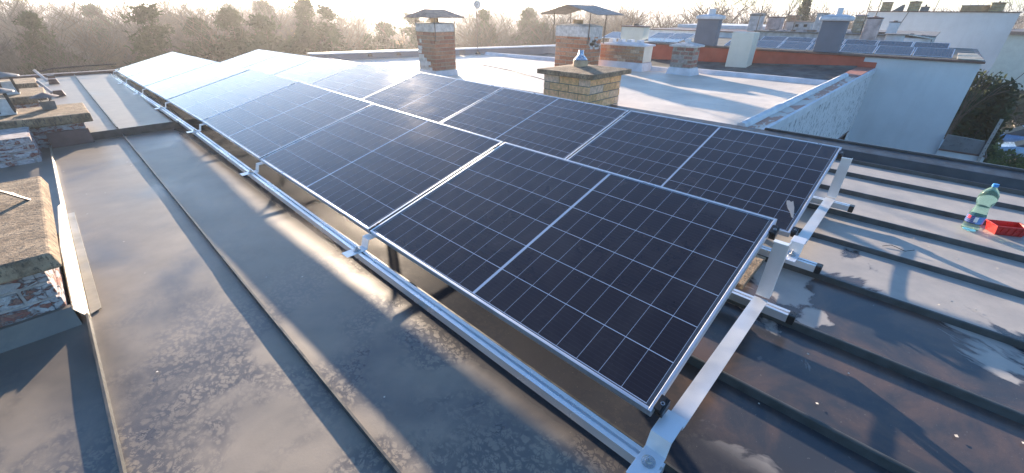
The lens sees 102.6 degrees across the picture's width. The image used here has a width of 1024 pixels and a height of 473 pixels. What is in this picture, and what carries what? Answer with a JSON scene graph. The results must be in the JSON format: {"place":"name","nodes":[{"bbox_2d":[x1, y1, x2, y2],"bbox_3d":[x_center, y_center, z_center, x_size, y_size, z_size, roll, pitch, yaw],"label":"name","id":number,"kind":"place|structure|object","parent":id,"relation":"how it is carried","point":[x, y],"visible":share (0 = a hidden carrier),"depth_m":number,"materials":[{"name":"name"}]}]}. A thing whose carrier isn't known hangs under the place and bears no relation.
{"place":"outdoors","nodes":[
{"label":"outdoors","id":0,"kind":"place"},
{"bbox_2d":[1,6,409,19],"bbox_3d":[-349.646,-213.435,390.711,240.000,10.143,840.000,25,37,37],"label":"hills","id":1,"kind":"structure","parent":0,"point":[400,14],"depth_m":447.20,"materials":[{"name":"grey plant"}]},
{"bbox_2d":[1,0,1023,16],"label":"sky","id":2,"kind":"structure","parent":0,"point":[851,5],"materials":[{"name":"white"}]},
{"bbox_2d":[126,13,1023,162],"bbox_3d":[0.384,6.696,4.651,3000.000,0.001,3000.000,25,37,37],"label":"ground","id":3,"kind":"structure","parent":0,"point":[1011,126],"depth_m":254.11,"materials":[{"name":"green plant"}]},
{"bbox_2d":[0,10,69,74],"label":"bare tree","id":4,"kind":"object","parent":3,"relation":"on","point":[5,47],"visible":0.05,"depth_m":16.68,"materials":[{"name":"brown plant"}]},
{"bbox_2d":[0,0,89,74],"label":"bare tree","id":5,"kind":"object","parent":3,"relation":"on","point":[12,62],"visible":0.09,"depth_m":16.42,"materials":[{"name":"brown plant"}]},
{"bbox_2d":[0,0,94,64],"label":"bare tree","id":6,"kind":"object","parent":3,"relation":"on","point":[7,22],"visible":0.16,"depth_m":25.93,"materials":[{"name":"brown plant"}]},
{"bbox_2d":[10,9,86,74],"bbox_3d":[-19.236,-5.494,18.200,3.825,8.034,3.406,14,32,23],"label":"pine tree","id":7,"kind":"object","parent":3,"relation":"on","point":[31,21],"visible":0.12,"depth_m":16.53,"materials":[{"name":"green plant"}]},
{"bbox_2d":[0,0,130,70],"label":"bare tree","id":8,"kind":"object","parent":3,"relation":"on","point":[65,40],"visible":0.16,"depth_m":25.84,"materials":[{"name":"brown plant"}]},
{"bbox_2d":[7,24,132,74],"bbox_3d":[-18.683,-5.300,18.324,5.329,7.553,5.689,14,31,17],"label":"bare tree","id":9,"kind":"object","parent":3,"relation":"on","point":[72,60],"visible":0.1,"depth_m":16.64,"materials":[{"name":"brown plant"}]},
{"bbox_2d":[78,2,121,48],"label":"pine tree","id":10,"kind":"object","parent":3,"relation":"on","point":[90,13],"visible":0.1,"depth_m":31.52,"materials":[{"name":"green plant"}]},
{"bbox_2d":[45,2,166,70],"bbox_3d":[-19.867,-7.940,22.295,4.074,8.373,6.004,4,29,6],"label":"bare tree","id":11,"kind":"object","parent":3,"relation":"on","point":[119,63],"visible":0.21,"depth_m":20.11,"materials":[{"name":"brown plant"}]},
{"bbox_2d":[35,0,216,64],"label":"bare tree","id":12,"kind":"object","parent":3,"relation":"on","point":[173,44],"visible":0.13,"depth_m":20.75,"materials":[{"name":"brown plant"}]},
{"bbox_2d":[70,0,213,56],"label":"bare tree","id":13,"kind":"object","parent":3,"relation":"on","point":[156,20],"visible":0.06,"depth_m":28.03,"materials":[{"name":"brown plant"}]},
{"bbox_2d":[85,0,219,69],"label":"bare tree","id":14,"kind":"object","parent":3,"relation":"on","point":[169,19],"visible":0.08,"depth_m":22.99,"materials":[{"name":"brown plant"}]},
{"bbox_2d":[120,2,199,64],"bbox_3d":[-14.060,-5.267,17.575,4.243,8.324,4.150,15,32,24],"label":"pine tree","id":15,"kind":"object","parent":3,"relation":"on","point":[150,43],"visible":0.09,"depth_m":15.98,"materials":[{"name":"green plant"}]},
{"bbox_2d":[181,15,220,59],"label":"pine tree","id":16,"kind":"object","parent":3,"relation":"on","point":[193,46],"visible":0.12,"depth_m":19.26,"materials":[{"name":"green plant"}]},
{"bbox_2d":[183,6,244,61],"bbox_3d":[-13.748,-7.000,20.795,5.741,8.288,3.920,14,32,23],"label":"bare tree","id":17,"kind":"object","parent":3,"relation":"on","point":[211,33],"visible":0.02,"depth_m":18.20,"materials":[{"name":"brown plant"}]},
{"bbox_2d":[144,0,289,44],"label":"bare tree","id":18,"kind":"object","parent":3,"relation":"on","point":[188,11],"visible":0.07,"depth_m":25.19,"materials":[{"name":"brown plant"}]},
{"bbox_2d":[208,4,255,61],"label":"pine tree","id":19,"kind":"object","parent":3,"relation":"on","point":[228,48],"visible":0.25,"depth_m":17.60,"materials":[{"name":"green plant"}]},
{"bbox_2d":[238,13,296,53],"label":"pine tree","id":20,"kind":"object","parent":3,"relation":"on","point":[259,21],"visible":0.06,"depth_m":17.49,"materials":[{"name":"green plant"}]},
{"bbox_2d":[213,0,363,54],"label":"bare tree","id":21,"kind":"object","parent":3,"relation":"on","point":[274,19],"visible":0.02,"depth_m":20.05,"materials":[{"name":"brown plant"}]},
{"bbox_2d":[285,0,328,55],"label":"pine tree","id":22,"kind":"object","parent":3,"relation":"on","point":[305,38],"visible":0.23,"depth_m":19.99,"materials":[{"name":"green plant"}]},
{"bbox_2d":[312,2,353,52],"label":"pine tree","id":23,"kind":"object","parent":3,"relation":"on","point":[333,35],"visible":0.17,"depth_m":19.60,"materials":[{"name":"green plant"}]},
{"bbox_2d":[291,1,386,47],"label":"bare tree","id":24,"kind":"object","parent":3,"relation":"on","point":[349,23],"visible":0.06,"depth_m":28.39,"materials":[{"name":"brown plant"}]},
{"bbox_2d":[306,6,375,55],"bbox_3d":[-9.475,-8.217,22.998,3.861,8.380,5.222,12,31,19],"label":"bare tree","id":25,"kind":"object","parent":3,"relation":"on","point":[358,42],"visible":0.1,"depth_m":22.01,"materials":[{"name":"brown plant"}]},
{"bbox_2d":[303,14,417,51],"bbox_3d":[-8.914,-7.942,22.988,7.177,7.976,6.349,15,32,24],"label":"bare tree","id":26,"kind":"object","parent":3,"relation":"on","point":[353,31],"visible":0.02,"depth_m":21.99,"materials":[{"name":"brown plant"}]},
{"bbox_2d":[371,20,401,49],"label":"pine tree","id":27,"kind":"object","parent":3,"relation":"on","point":[381,40],"visible":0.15,"depth_m":25.52,"materials":[{"name":"green plant"}]},
{"bbox_2d":[395,11,424,49],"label":"pine tree","id":28,"kind":"object","parent":3,"relation":"on","point":[413,34],"visible":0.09,"depth_m":22.38,"materials":[{"name":"green plant"}]},
{"bbox_2d":[402,14,508,48],"bbox_3d":[-2.224,-8.563,24.156,6.078,8.063,7.852,17,33,28],"label":"bare tree","id":29,"kind":"object","parent":3,"relation":"on","point":[474,43],"visible":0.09,"depth_m":22.86,"materials":[{"name":"brown plant"}]},
{"bbox_2d":[471,7,500,46],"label":"pine tree","id":30,"kind":"object","parent":3,"relation":"on","point":[484,15],"visible":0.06,"depth_m":26.65,"materials":[{"name":"green plant"}]},
{"bbox_2d":[456,0,518,47],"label":"bare tree","id":31,"kind":"object","parent":3,"relation":"on","point":[470,18],"visible":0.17,"depth_m":34.33,"materials":[{"name":"brown plant"}]},
{"bbox_2d":[454,0,541,47],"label":"bare tree","id":32,"kind":"object","parent":3,"relation":"on","point":[508,37],"visible":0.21,"depth_m":25.62,"materials":[{"name":"brown plant"}]},
{"bbox_2d":[459,11,540,46],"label":"bare tree","id":33,"kind":"object","parent":3,"relation":"on","point":[505,33],"visible":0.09,"depth_m":27.15,"materials":[{"name":"brown plant"}]},
{"bbox_2d":[0,57,1023,472],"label":"row house","id":34,"kind":"structure","parent":3,"relation":"on","point":[254,325],"depth_m":1.80,"materials":[{"name":"paint"}]},
{"bbox_2d":[0,77,38,88],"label":"stone chimney","id":35,"kind":"object","parent":34,"relation":"on","point":[21,83],"visible":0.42,"depth_m":6.27,"materials":[{"name":"beige stone"}]},
{"bbox_2d":[0,87,47,108],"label":"stone chimney","id":36,"kind":"object","parent":34,"relation":"on","point":[21,100],"visible":0.24,"depth_m":5.35,"materials":[{"name":"beige stone"}]},
{"bbox_2d":[0,72,19,94],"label":"flue hat","id":37,"kind":"object","parent":36,"relation":"on","point":[10,84],"visible":0.84,"depth_m":5.33,"materials":[{"name":"paint"}]},
{"bbox_2d":[0,176,81,352],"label":"stone chimney","id":38,"kind":"object","parent":34,"relation":"on","point":[35,303],"visible":0.98,"depth_m":1.85,"materials":[{"name":"stone"}]},
{"bbox_2d":[0,92,94,167],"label":"stone chimney","id":39,"kind":"object","parent":34,"relation":"on","point":[27,135],"visible":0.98,"depth_m":4.29,"materials":[{"name":"stone"}]},
{"bbox_2d":[0,88,16,115],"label":"flue hat","id":40,"kind":"object","parent":39,"relation":"on","point":[7,107],"visible":1,"depth_m":4.26,"materials":[{"name":"paint"}]},
{"bbox_2d":[49,144,101,316],"bbox_3d":[-3.442,-0.321,3.133,3.960,0.100,0.083,25,37,37],"label":"side flashing","id":41,"kind":"object","parent":34,"relation":"on","point":[83,295],"visible":1,"depth_m":2.32,"materials":[{"name":"metal"}]},
{"bbox_2d":[115,78,664,472],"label":"mounting rail","id":42,"kind":"object","parent":34,"relation":"on","point":[611,437],"visible":0.94,"depth_m":1.76,"materials":[{"name":"metal"}]},
{"bbox_2d":[240,162,263,175],"bbox_3d":[-1.756,-0.853,3.640,0.068,0.322,1.255,25,37,37],"label":"mounting bracket","id":43,"kind":"object","parent":42,"relation":"attached to","point":[254,171],"visible":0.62,"depth_m":3.36,"materials":[{"name":"metal"}]},
{"bbox_2d":[203,82,373,161],"bbox_3d":[-2.321,-1.245,4.181,1.727,0.035,1.134,26,52,37],"label":"solar module","id":44,"kind":"object","parent":43,"relation":"on","point":[268,124],"visible":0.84,"depth_m":4.06,"materials":[{"name":"blue glass"}]},
{"bbox_2d":[342,233,374,257],"bbox_3d":[-0.495,-0.249,2.600,0.068,0.322,1.255,25,37,37],"label":"mounting bracket","id":45,"kind":"object","parent":42,"relation":"attached to","point":[366,238],"visible":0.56,"depth_m":2.33,"materials":[{"name":"metal"}]},
{"bbox_2d":[260,104,503,233],"bbox_3d":[-1.060,-0.639,3.142,1.727,0.035,1.134,26,52,37],"label":"solar module","id":46,"kind":"object","parent":45,"relation":"on","point":[367,169],"visible":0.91,"depth_m":2.98,"materials":[{"name":"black glass"}]},
{"bbox_2d":[370,142,776,416],"bbox_3d":[0.198,-0.043,2.101,1.722,0.036,1.134,25,52,37],"label":"solar module","id":47,"kind":"object","parent":45,"relation":"on","point":[621,286],"visible":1,"depth_m":1.88,"materials":[{"name":"black glass"}]},
{"bbox_2d":[626,239,791,472],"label":"mounting bracket","id":48,"kind":"object","parent":42,"relation":"attached to","point":[668,427],"visible":0.89,"depth_m":1.53,"materials":[{"name":"metal"}]},
{"bbox_2d":[653,394,670,417],"bbox_3d":[0.481,0.544,1.319,0.030,0.039,0.056,25,52,37],"label":"panel clamp","id":49,"kind":"object","parent":48,"relation":"on","point":[661,405],"visible":1,"depth_m":1.31,"materials":[{"name":"black metal"}]},
{"bbox_2d":[736,254,765,288],"bbox_3d":[1.314,0.188,2.276,0.060,0.028,0.390,25,37,37],"label":"wood batten","id":50,"kind":"object","parent":34,"relation":"on","point":[757,262],"visible":0.56,"depth_m":2.25,"materials":[{"name":"wood"}]},
{"bbox_2d":[728,289,797,324],"bbox_3d":[-3.223,-1.724,5.650,12.500,0.137,0.056,25,37,37],"label":"mounting rail","id":51,"kind":"object","parent":34,"relation":"on","point":[773,310],"visible":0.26,"depth_m":1.93,"materials":[{"name":"metal"}]},
{"bbox_2d":[757,245,823,274],"bbox_3d":[-2.823,-1.923,6.020,12.500,0.137,0.056,25,37,37],"label":"mounting rail","id":52,"kind":"object","parent":34,"relation":"on","point":[809,265],"visible":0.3,"depth_m":2.30,"materials":[{"name":"metal"}]},
{"bbox_2d":[785,157,852,262],"bbox_3d":[1.973,-0.222,2.614,0.068,0.322,1.255,25,37,37],"label":"mounting bracket","id":53,"kind":"object","parent":52,"relation":"attached to","point":[800,241],"visible":0.91,"depth_m":2.81,"materials":[{"name":"metal"}]},
{"bbox_2d":[810,196,854,212],"bbox_3d":[-2.057,-2.303,6.727,12.500,0.137,0.056,25,37,37],"label":"mounting rail","id":54,"kind":"object","parent":34,"relation":"on","point":[838,205],"visible":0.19,"depth_m":3.00,"materials":[{"name":"metal"}]},
{"bbox_2d":[961,183,999,231],"bbox_3d":[3.185,-0.198,2.780,0.096,0.335,0.096,25,37,37],"label":"water bottle","id":55,"kind":"object","parent":34,"relation":"on","point":[987,199],"visible":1,"depth_m":2.76,"materials":[{"name":"green"}]},
{"bbox_2d":[985,219,1023,236],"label":"storage tray","id":56,"kind":"object","parent":34,"relation":"on","point":[1005,228],"visible":0.96,"depth_m":2.79,"materials":[{"name":"red plastic"}]},
{"bbox_2d":[0,0,1023,35],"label":"wood","id":57,"kind":"object","parent":3,"relation":"on","point":[1020,25],"visible":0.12,"depth_m":103.28,"materials":[{"name":"plant"}]},
{"bbox_2d":[509,9,538,45],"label":"pine tree","id":58,"kind":"object","parent":3,"relation":"on","point":[523,16],"visible":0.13,"depth_m":30.23,"materials":[{"name":"green plant"}]},
{"bbox_2d":[307,44,876,139],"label":"row house","id":59,"kind":"structure","parent":3,"relation":"on","point":[822,102],"depth_m":8.57,"materials":[{"name":"white paint"}]},
{"bbox_2d":[404,9,463,75],"bbox_3d":[-1.708,-4.349,9.281,0.850,1.390,1.020,25,37,37],"label":"brick chimney","id":60,"kind":"object","parent":59,"relation":"on","point":[436,44],"visible":0.97,"depth_m":9.07,"materials":[{"name":"red brick"}]},
{"bbox_2d":[540,4,623,65],"bbox_3d":[1.745,-5.162,10.692,1.800,1.520,1.200,25,37,37],"label":"brick chimney","id":61,"kind":"object","parent":59,"relation":"on","point":[574,38],"visible":0.88,"depth_m":10.46,"materials":[{"name":"brick"}]},
{"bbox_2d":[537,50,631,105],"bbox_3d":[1.054,-2.223,6.078,0.960,0.985,1.010,25,37,37],"label":"brick chimney","id":62,"kind":"object","parent":59,"relation":"on","point":[580,79],"visible":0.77,"depth_m":5.79,"materials":[{"name":"brick"}]},
{"bbox_2d":[598,38,655,71],"bbox_3d":[2.974,-4.764,10.790,1.382,0.750,0.582,25,37,37],"label":"brick chimney","id":63,"kind":"object","parent":59,"relation":"on","point":[632,54],"visible":0.95,"depth_m":10.55,"materials":[{"name":"brick"}]},
{"bbox_2d":[620,23,650,41],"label":"rendered chimney","id":64,"kind":"object","parent":59,"relation":"on","point":[635,31],"visible":0.81,"depth_m":13.38,"materials":[{"name":"paint"}]},
{"bbox_2d":[665,39,704,75],"bbox_3d":[4.144,-4.281,9.846,0.645,0.830,0.540,25,37,37],"label":"brick chimney","id":65,"kind":"object","parent":59,"relation":"on","point":[684,58],"visible":0.96,"depth_m":9.70,"materials":[{"name":"brick"}]},
{"bbox_2d":[725,32,759,67],"bbox_3d":[5.972,-4.768,10.696,0.520,1.000,0.430,25,37,37],"label":"rendered chimney","id":66,"kind":"object","parent":59,"relation":"on","point":[742,49],"visible":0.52,"depth_m":10.50,"materials":[{"name":"paint"}]},
{"bbox_2d":[601,0,658,41],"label":"bare tree","id":67,"kind":"object","parent":3,"relation":"on","point":[624,23],"visible":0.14,"depth_m":34.34,"materials":[{"name":"brown plant"}]},
{"bbox_2d":[643,0,680,27],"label":"bare tree","id":68,"kind":"object","parent":3,"relation":"on","point":[659,21],"visible":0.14,"depth_m":35.82,"materials":[{"name":"brown plant"}]},
{"bbox_2d":[648,24,782,41],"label":"row house","id":69,"kind":"structure","parent":3,"relation":"on","point":[727,30],"depth_m":17.08,"materials":[{"name":"white paint"}]},
{"bbox_2d":[747,13,765,30],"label":"rendered chimney","id":70,"kind":"object","parent":69,"relation":"on","point":[753,21],"visible":0.81,"depth_m":15.46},
{"bbox_2d":[677,0,765,23],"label":"bare tree","id":71,"kind":"object","parent":3,"relation":"on","point":[725,11],"visible":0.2,"depth_m":35.35,"materials":[{"name":"brown plant"}]},
{"bbox_2d":[665,0,777,27],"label":"bare tree","id":72,"kind":"object","parent":3,"relation":"on","point":[694,18],"visible":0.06,"depth_m":35.34,"materials":[{"name":"brown plant"}]},
{"bbox_2d":[796,0,811,20],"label":"conifer","id":73,"kind":"object","parent":3,"relation":"on","point":[804,9],"visible":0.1,"depth_m":30.88,"materials":[{"name":"green plant"}]},
{"bbox_2d":[644,38,985,154],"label":"row house","id":74,"kind":"structure","parent":3,"relation":"on","point":[911,103],"depth_m":9.27,"materials":[{"name":"paint"}]},
{"bbox_2d":[693,9,725,45],"bbox_3d":[5.496,-5.795,11.500,0.690,1.020,0.340,25,37,37],"label":"rendered chimney","id":75,"kind":"object","parent":74,"relation":"on","point":[708,28],"visible":0.87,"depth_m":11.39,"materials":[{"name":"white paint"}]},
{"bbox_2d":[777,41,812,49],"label":"solar module","id":76,"kind":"object","parent":74,"relation":"on","point":[795,45],"visible":1,"depth_m":10.60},
{"bbox_2d":[813,8,854,52],"bbox_3d":[7.598,-4.829,9.743,0.640,1.050,0.380,25,37,37],"label":"rendered chimney","id":77,"kind":"object","parent":74,"relation":"on","point":[832,33],"visible":0.9,"depth_m":9.65,"materials":[{"name":"white paint"}]},
{"bbox_2d":[839,44,877,53],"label":"solar module","id":78,"kind":"object","parent":74,"relation":"on","point":[856,48],"visible":0.94,"depth_m":9.80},
{"bbox_2d":[859,16,883,39],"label":"rendered chimney","id":79,"kind":"object","parent":74,"relation":"on","point":[871,28],"visible":0.84,"depth_m":11.27,"materials":[{"name":"paint"}]},
{"bbox_2d":[874,46,914,55],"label":"solar module","id":80,"kind":"object","parent":74,"relation":"on","point":[895,50],"visible":0.91,"depth_m":9.39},
{"bbox_2d":[912,47,954,57],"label":"solar module","id":81,"kind":"object","parent":74,"relation":"on","point":[934,52],"visible":1,"depth_m":8.99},
{"bbox_2d":[935,134,986,161],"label":"balcony","id":82,"kind":"structure","parent":74,"relation":"attached to","point":[959,147],"depth_m":8.75,"materials":[{"name":"grey metal"}]},
{"bbox_2d":[754,29,939,46],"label":"row house","id":83,"kind":"structure","parent":3,"relation":"on","point":[807,33],"depth_m":13.71,"materials":[{"name":"white paint"}]},
{"bbox_2d":[765,16,785,29],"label":"rendered chimney","id":84,"kind":"object","parent":83,"relation":"on","point":[776,22],"visible":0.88,"depth_m":15.47,"materials":[{"name":"grey concrete"}]},
{"bbox_2d":[782,21,814,29],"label":"rendered chimney","id":85,"kind":"object","parent":83,"relation":"on","point":[802,25],"visible":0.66,"depth_m":15.37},
{"bbox_2d":[864,11,1022,87],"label":"house","id":86,"kind":"structure","parent":3,"relation":"on","point":[986,34],"depth_m":16.52,"materials":[{"name":"paint"}]},
{"bbox_2d":[944,70,1023,138],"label":"bare shrub","id":87,"kind":"object","parent":3,"relation":"on","point":[956,119],"visible":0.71,"depth_m":9.26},
{"bbox_2d":[949,69,1023,162],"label":"evergreen shrub","id":88,"kind":"object","parent":3,"relation":"on","point":[980,122],"visible":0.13,"depth_m":12.62,"materials":[{"name":"green plant"}]},
{"bbox_2d":[986,29,1023,90],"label":"pale house","id":89,"kind":"structure","parent":3,"relation":"on","point":[1009,60],"depth_m":37.50,"materials":[{"name":"paint"}]},
{"bbox_2d":[987,145,1023,168],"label":"hedge","id":90,"kind":"object","parent":3,"relation":"on","point":[999,160],"visible":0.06,"depth_m":19.22,"materials":[{"name":"green plant"}]},
{"bbox_2d":[996,140,1023,160],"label":"parked car","id":91,"kind":"object","parent":3,"relation":"on","point":[1017,145],"visible":0.3,"depth_m":26.10,"materials":[{"name":"white paint"}]},
{"bbox_2d":[1001,125,1023,141],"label":"parked car","id":92,"kind":"object","parent":3,"relation":"on","point":[1015,134],"visible":0.07,"depth_m":28.37,"materials":[{"name":"blue paint"}]},
{"bbox_2d":[1004,88,1023,126],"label":"evergreen shrub","id":93,"kind":"object","parent":3,"relation":"on","point":[1018,119],"visible":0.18,"depth_m":33.69,"materials":[{"name":"green plant"}]},
{"bbox_2d":[387,9,767,24],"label":"hills","id":94,"kind":"structure","parent":0,"point":[651,16],"depth_m":413.58,"materials":[{"name":"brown plant"}]},
{"bbox_3d":[-4.277,-2.035,5.733,0.068,0.322,1.255,25,37,37],"label":"bracket","id":95,"kind":"object","parent":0,"visible":0},
{"bbox_2d":[168,69,298,122],"bbox_3d":[-3.583,-1.836,5.230,1.727,0.035,1.134,25,52,37],"label":"solar module","id":96,"kind":"object","parent":95,"relation":"on","point":[215,98],"visible":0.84,"depth_m":5.13,"materials":[{"name":"blue glass"}]},
{"bbox_3d":[-5.538,-2.598,6.796,0.068,0.322,1.255,25,37,37],"label":"bracket","id":97,"kind":"object","parent":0,"visible":0},
{"bbox_2d":[144,62,249,100],"bbox_3d":[-4.845,-2.408,6.288,1.727,0.037,1.134,24,51,38],"label":"solar module","id":98,"kind":"object","parent":97,"relation":"on","point":[183,83],"visible":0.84,"depth_m":6.20,"materials":[{"name":"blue glass"}]},
{"bbox_3d":[-6.799,-3.162,7.857,0.068,0.322,1.255,25,37,37],"label":"bracket","id":99,"kind":"object","parent":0,"visible":0},
{"bbox_2d":[115,52,189,77],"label":"solar module","id":100,"kind":"object","parent":99,"relation":"on","point":[147,64],"visible":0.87,"depth_m":8.35,"materials":[{"name":"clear glass"}]},
{"bbox_2d":[128,56,215,87],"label":"solar module","id":101,"kind":"object","parent":99,"relation":"on","point":[160,73],"visible":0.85,"depth_m":7.28,"materials":[{"name":"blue glass"}]},
{"bbox_3d":[0.680,-0.830,3.687,0.068,0.322,1.255,25,37,37],"label":"bracket","id":102,"kind":"object","parent":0,"visible":0},
{"bbox_2d":[442,88,628,158],"bbox_3d":[0.152,-1.212,4.287,1.727,0.036,1.134,26,52,37],"label":"solar module","id":103,"kind":"object","parent":102,"relation":"on","point":[563,128],"visible":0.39,"depth_m":4.20,"materials":[{"name":"blue glass"}]},
{"bbox_2d":[567,111,841,236],"bbox_3d":[1.411,-0.616,3.246,1.722,0.036,1.134,25,52,37],"label":"solar module","id":104,"kind":"object","parent":102,"relation":"on","point":[768,175],"visible":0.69,"depth_m":3.12,"materials":[{"name":"black glass"}]},
{"bbox_3d":[-0.581,-1.434,4.727,0.068,0.322,1.255,25,37,37],"label":"bracket","id":105,"kind":"object","parent":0,"visible":0},
{"bbox_2d":[362,72,502,122],"bbox_3d":[-1.108,-1.817,5.326,1.727,0.035,1.134,26,52,37],"label":"solar module","id":106,"kind":"object","parent":105,"relation":"on","point":[437,98],"visible":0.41,"depth_m":5.25,"materials":[{"name":"blue glass"}]},
{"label":"bracket","id":107,"kind":"object","parent":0,"visible":0},
{"bbox_2d":[310,63,419,99],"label":"solar module","id":108,"kind":"object","parent":107,"relation":"on","point":[361,81],"visible":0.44,"depth_m":6.32,"materials":[{"name":"blue glass"}]},
{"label":"bracket","id":109,"kind":"object","parent":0,"visible":0},
{"bbox_2d":[274,58,360,83],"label":"solar module","id":110,"kind":"object","parent":109,"relation":"on","point":[314,71],"visible":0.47,"depth_m":7.40,"materials":[{"name":"blue glass"}]},
{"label":"bracket","id":111,"kind":"object","parent":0,"visible":0},
{"bbox_2d":[220,49,282,67],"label":"solar module","id":112,"kind":"object","parent":111,"relation":"on","point":[251,58],"visible":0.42,"depth_m":9.55,"materials":[{"name":"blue glass"}]},
{"bbox_2d":[244,53,317,74],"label":"solar module","id":113,"kind":"object","parent":111,"relation":"on","point":[278,64],"visible":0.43,"depth_m":8.48,"materials":[{"name":"blue glass"}]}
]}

